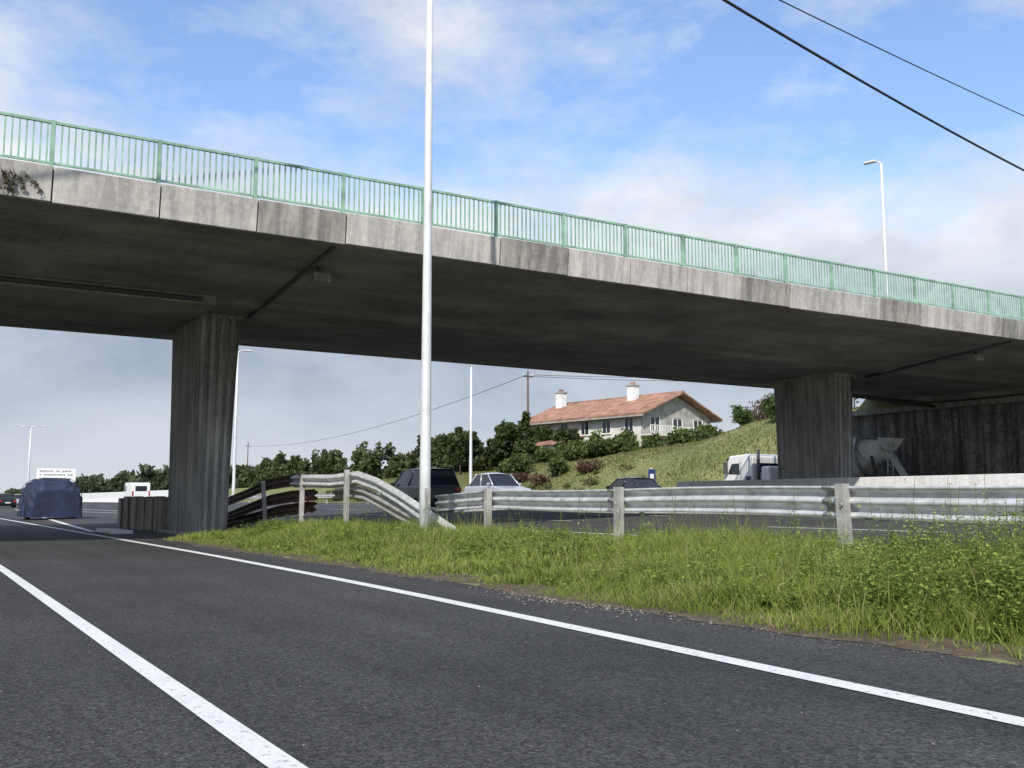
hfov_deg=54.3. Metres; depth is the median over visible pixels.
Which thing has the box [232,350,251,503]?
street lamp
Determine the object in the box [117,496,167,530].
timber barrier
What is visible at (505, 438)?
tree
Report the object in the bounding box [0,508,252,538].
paved gore
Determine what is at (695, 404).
roof slope
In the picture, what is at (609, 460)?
hillside grass
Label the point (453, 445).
evergreen tree
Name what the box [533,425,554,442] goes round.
bush
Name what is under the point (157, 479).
distant tree line
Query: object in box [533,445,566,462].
garden shrub
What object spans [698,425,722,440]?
garden shrub
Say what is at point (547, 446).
annexe wall
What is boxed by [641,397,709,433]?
gable face
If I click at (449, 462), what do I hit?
evergreen tree
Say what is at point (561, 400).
chimney
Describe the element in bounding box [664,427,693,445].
garden shrub
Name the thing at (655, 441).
garden shrub
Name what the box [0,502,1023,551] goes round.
motorway
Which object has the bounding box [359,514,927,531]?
motorway lane line marking
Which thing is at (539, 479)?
dry scrub
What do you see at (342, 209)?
green railing
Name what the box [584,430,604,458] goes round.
garden shrub
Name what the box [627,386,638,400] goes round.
chimney
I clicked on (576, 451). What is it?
garden shrub
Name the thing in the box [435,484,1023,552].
guardrail
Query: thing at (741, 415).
round shrub
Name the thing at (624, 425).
window frames
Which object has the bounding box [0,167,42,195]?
hanging creeper
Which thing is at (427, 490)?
access door
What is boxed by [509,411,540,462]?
evergreen tree
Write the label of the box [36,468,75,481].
motorway sign
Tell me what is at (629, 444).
garden shrub
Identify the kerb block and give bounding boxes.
[96,528,132,533]
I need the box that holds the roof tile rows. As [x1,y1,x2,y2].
[530,392,681,421]
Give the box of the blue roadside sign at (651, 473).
[648,468,655,480]
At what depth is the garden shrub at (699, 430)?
93.20 m
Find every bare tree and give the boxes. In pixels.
[746,407,767,421]
[747,398,770,419]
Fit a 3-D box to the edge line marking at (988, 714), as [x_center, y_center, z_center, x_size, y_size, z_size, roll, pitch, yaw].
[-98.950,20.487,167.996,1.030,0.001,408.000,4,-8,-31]
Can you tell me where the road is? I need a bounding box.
[0,516,1023,767]
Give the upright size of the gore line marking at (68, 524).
0.095 m
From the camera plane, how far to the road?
5.02 m
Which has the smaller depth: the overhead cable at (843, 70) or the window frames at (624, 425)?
the overhead cable at (843, 70)
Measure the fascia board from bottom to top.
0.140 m
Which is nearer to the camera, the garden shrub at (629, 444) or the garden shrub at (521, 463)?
the garden shrub at (521, 463)
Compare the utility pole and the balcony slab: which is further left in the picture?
the utility pole
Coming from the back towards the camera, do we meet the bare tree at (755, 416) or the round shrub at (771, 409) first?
the bare tree at (755, 416)
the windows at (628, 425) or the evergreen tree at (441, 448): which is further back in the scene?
the evergreen tree at (441, 448)
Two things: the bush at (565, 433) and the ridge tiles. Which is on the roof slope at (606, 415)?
the ridge tiles
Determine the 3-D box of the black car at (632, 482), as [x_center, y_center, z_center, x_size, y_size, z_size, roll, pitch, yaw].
[6.280,5.724,53.372,2.070,1.490,4.370,4,-8,-31]
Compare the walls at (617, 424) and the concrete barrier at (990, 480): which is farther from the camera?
the walls at (617, 424)
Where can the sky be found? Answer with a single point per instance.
(696, 118)
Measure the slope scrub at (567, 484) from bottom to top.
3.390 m
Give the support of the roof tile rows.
on the roof slope at (606, 415)
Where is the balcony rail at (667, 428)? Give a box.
[650,424,718,433]
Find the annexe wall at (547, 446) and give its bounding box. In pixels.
[511,444,561,463]
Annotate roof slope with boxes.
[517,392,683,423]
[678,393,722,421]
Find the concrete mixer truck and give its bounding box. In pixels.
[723,435,907,480]
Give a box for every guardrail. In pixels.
[227,470,455,529]
[229,492,463,503]
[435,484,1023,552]
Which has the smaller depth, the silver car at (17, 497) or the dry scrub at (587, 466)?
the dry scrub at (587, 466)
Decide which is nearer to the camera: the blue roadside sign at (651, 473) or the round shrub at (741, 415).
the blue roadside sign at (651, 473)
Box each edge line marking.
[0,518,1023,725]
[85,509,858,545]
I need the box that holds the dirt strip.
[157,538,1023,665]
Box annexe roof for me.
[510,436,583,446]
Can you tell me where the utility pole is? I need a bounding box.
[523,371,532,411]
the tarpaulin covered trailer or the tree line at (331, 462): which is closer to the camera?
the tarpaulin covered trailer
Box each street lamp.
[15,425,46,482]
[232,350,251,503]
[419,0,432,528]
[459,363,471,484]
[863,160,888,298]
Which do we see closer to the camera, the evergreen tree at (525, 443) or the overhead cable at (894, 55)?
the overhead cable at (894, 55)
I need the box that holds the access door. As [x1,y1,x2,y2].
[425,488,429,508]
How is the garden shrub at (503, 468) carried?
on the ground at (866, 404)
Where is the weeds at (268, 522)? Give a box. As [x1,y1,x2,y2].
[227,514,326,529]
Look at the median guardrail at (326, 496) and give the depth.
78.02 m
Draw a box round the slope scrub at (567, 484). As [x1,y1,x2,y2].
[324,462,646,501]
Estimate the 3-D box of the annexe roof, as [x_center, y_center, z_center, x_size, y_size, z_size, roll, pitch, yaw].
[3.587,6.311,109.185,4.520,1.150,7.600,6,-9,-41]
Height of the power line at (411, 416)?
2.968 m
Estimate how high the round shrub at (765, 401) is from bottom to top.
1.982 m
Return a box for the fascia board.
[517,414,642,425]
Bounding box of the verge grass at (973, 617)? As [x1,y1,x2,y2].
[164,478,1023,661]
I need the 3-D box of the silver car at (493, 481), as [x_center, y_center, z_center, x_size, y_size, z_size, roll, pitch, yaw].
[-0.736,5.439,51.828,2.060,1.700,4.270,4,-8,-31]
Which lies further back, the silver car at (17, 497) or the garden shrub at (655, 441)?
the silver car at (17, 497)
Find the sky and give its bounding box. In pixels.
[0,0,1023,492]
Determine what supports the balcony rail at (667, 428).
attached to the gable face
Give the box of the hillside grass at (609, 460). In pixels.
[316,406,859,501]
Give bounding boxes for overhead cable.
[722,0,1023,170]
[779,0,1023,115]
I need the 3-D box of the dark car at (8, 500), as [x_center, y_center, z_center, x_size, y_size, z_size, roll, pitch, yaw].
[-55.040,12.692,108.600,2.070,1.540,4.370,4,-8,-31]
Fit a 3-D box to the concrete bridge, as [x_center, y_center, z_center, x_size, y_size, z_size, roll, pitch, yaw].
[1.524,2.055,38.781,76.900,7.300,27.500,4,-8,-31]
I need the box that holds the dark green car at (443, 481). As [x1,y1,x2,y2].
[380,468,460,510]
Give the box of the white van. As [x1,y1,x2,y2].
[122,483,149,497]
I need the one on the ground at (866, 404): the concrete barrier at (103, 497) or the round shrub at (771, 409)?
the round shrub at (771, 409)
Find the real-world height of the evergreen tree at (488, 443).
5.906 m
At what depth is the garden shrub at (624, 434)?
100.79 m
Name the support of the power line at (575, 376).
attached to the utility pole
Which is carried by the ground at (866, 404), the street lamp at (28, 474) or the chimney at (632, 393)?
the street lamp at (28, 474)
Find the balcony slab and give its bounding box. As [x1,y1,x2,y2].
[641,433,667,436]
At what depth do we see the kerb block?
26.88 m
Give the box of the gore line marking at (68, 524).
[15,509,95,531]
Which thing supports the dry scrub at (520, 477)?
on the ground at (866, 404)
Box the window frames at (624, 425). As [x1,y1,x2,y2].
[548,416,702,435]
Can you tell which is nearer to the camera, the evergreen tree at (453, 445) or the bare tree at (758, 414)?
the bare tree at (758, 414)
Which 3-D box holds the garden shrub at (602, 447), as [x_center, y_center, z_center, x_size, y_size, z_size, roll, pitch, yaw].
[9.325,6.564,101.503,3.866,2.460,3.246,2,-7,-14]
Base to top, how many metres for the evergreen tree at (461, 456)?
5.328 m
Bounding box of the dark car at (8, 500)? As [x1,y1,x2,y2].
[0,494,16,506]
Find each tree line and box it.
[4,462,232,493]
[229,431,499,488]
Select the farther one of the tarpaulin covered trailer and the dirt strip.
the tarpaulin covered trailer
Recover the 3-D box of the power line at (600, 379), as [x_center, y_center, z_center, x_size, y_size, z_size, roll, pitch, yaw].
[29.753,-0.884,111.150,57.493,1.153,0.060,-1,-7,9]
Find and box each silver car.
[15,494,21,503]
[464,473,530,492]
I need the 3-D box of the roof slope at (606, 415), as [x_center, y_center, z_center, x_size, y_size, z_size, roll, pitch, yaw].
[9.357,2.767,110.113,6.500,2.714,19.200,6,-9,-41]
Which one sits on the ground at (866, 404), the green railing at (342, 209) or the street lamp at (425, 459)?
the street lamp at (425, 459)
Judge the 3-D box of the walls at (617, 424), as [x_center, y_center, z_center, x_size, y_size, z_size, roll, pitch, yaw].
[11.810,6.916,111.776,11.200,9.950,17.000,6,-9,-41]
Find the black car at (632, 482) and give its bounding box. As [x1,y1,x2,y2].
[606,477,660,488]
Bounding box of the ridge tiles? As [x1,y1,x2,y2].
[567,390,684,403]
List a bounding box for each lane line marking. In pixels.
[0,565,307,767]
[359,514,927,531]
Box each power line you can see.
[276,375,525,445]
[530,376,658,380]
[543,375,633,377]
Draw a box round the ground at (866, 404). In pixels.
[191,395,1023,665]
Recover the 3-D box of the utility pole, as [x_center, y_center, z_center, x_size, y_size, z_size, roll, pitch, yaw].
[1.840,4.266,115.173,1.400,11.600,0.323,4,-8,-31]
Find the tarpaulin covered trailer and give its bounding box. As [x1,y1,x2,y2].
[17,478,82,519]
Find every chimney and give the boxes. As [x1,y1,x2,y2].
[556,393,566,407]
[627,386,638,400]
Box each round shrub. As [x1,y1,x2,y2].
[730,404,753,424]
[759,392,773,412]
[762,396,775,421]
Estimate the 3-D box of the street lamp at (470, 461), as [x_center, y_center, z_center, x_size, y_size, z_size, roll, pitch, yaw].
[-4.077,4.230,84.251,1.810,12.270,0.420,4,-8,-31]
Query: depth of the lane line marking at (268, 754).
4.61 m
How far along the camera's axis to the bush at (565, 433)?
106.38 m
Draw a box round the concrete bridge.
[0,158,1023,534]
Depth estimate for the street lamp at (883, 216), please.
56.20 m
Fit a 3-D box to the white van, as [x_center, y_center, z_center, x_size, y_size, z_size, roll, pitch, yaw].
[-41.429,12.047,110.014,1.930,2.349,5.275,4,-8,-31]
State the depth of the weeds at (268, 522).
24.59 m
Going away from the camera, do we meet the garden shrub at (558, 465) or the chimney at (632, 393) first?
the garden shrub at (558, 465)
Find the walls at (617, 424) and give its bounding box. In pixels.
[532,397,690,459]
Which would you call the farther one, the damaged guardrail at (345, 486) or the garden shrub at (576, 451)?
the garden shrub at (576, 451)
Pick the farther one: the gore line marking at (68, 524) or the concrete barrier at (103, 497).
the concrete barrier at (103, 497)
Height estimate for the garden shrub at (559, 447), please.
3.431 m
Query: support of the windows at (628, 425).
attached to the walls at (617, 424)
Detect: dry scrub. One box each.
[511,471,530,482]
[526,472,549,485]
[573,458,604,474]
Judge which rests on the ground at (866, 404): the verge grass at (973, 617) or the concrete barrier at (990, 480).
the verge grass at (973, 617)
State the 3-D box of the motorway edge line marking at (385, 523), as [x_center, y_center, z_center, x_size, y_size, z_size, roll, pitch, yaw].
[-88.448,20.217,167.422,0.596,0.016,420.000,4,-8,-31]
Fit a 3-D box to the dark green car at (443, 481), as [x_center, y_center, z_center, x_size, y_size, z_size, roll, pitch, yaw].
[-4.076,4.652,43.920,2.120,1.890,4.570,4,-8,-31]
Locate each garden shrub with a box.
[493,458,512,473]
[506,453,536,474]
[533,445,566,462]
[546,456,570,475]
[553,440,588,458]
[559,440,591,460]
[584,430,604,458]
[586,436,619,457]
[613,428,639,452]
[613,436,641,452]
[640,431,666,449]
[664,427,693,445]
[670,426,695,445]
[693,423,713,441]
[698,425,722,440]
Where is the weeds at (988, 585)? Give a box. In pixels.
[192,474,1023,643]
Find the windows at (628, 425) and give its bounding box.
[541,417,701,433]
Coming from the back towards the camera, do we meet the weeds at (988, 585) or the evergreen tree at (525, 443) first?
the evergreen tree at (525, 443)
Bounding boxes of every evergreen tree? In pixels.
[433,434,449,462]
[441,425,472,472]
[447,432,473,471]
[452,430,484,473]
[484,438,516,461]
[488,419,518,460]
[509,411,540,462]
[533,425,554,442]
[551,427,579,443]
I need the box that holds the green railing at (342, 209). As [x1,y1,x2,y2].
[0,111,1023,320]
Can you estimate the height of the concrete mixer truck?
3.349 m
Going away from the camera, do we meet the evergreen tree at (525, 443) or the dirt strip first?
the dirt strip
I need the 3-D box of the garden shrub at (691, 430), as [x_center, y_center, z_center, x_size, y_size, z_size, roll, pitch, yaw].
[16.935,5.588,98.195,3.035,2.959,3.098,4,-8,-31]
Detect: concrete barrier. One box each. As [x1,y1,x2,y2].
[80,490,167,501]
[677,473,1023,486]

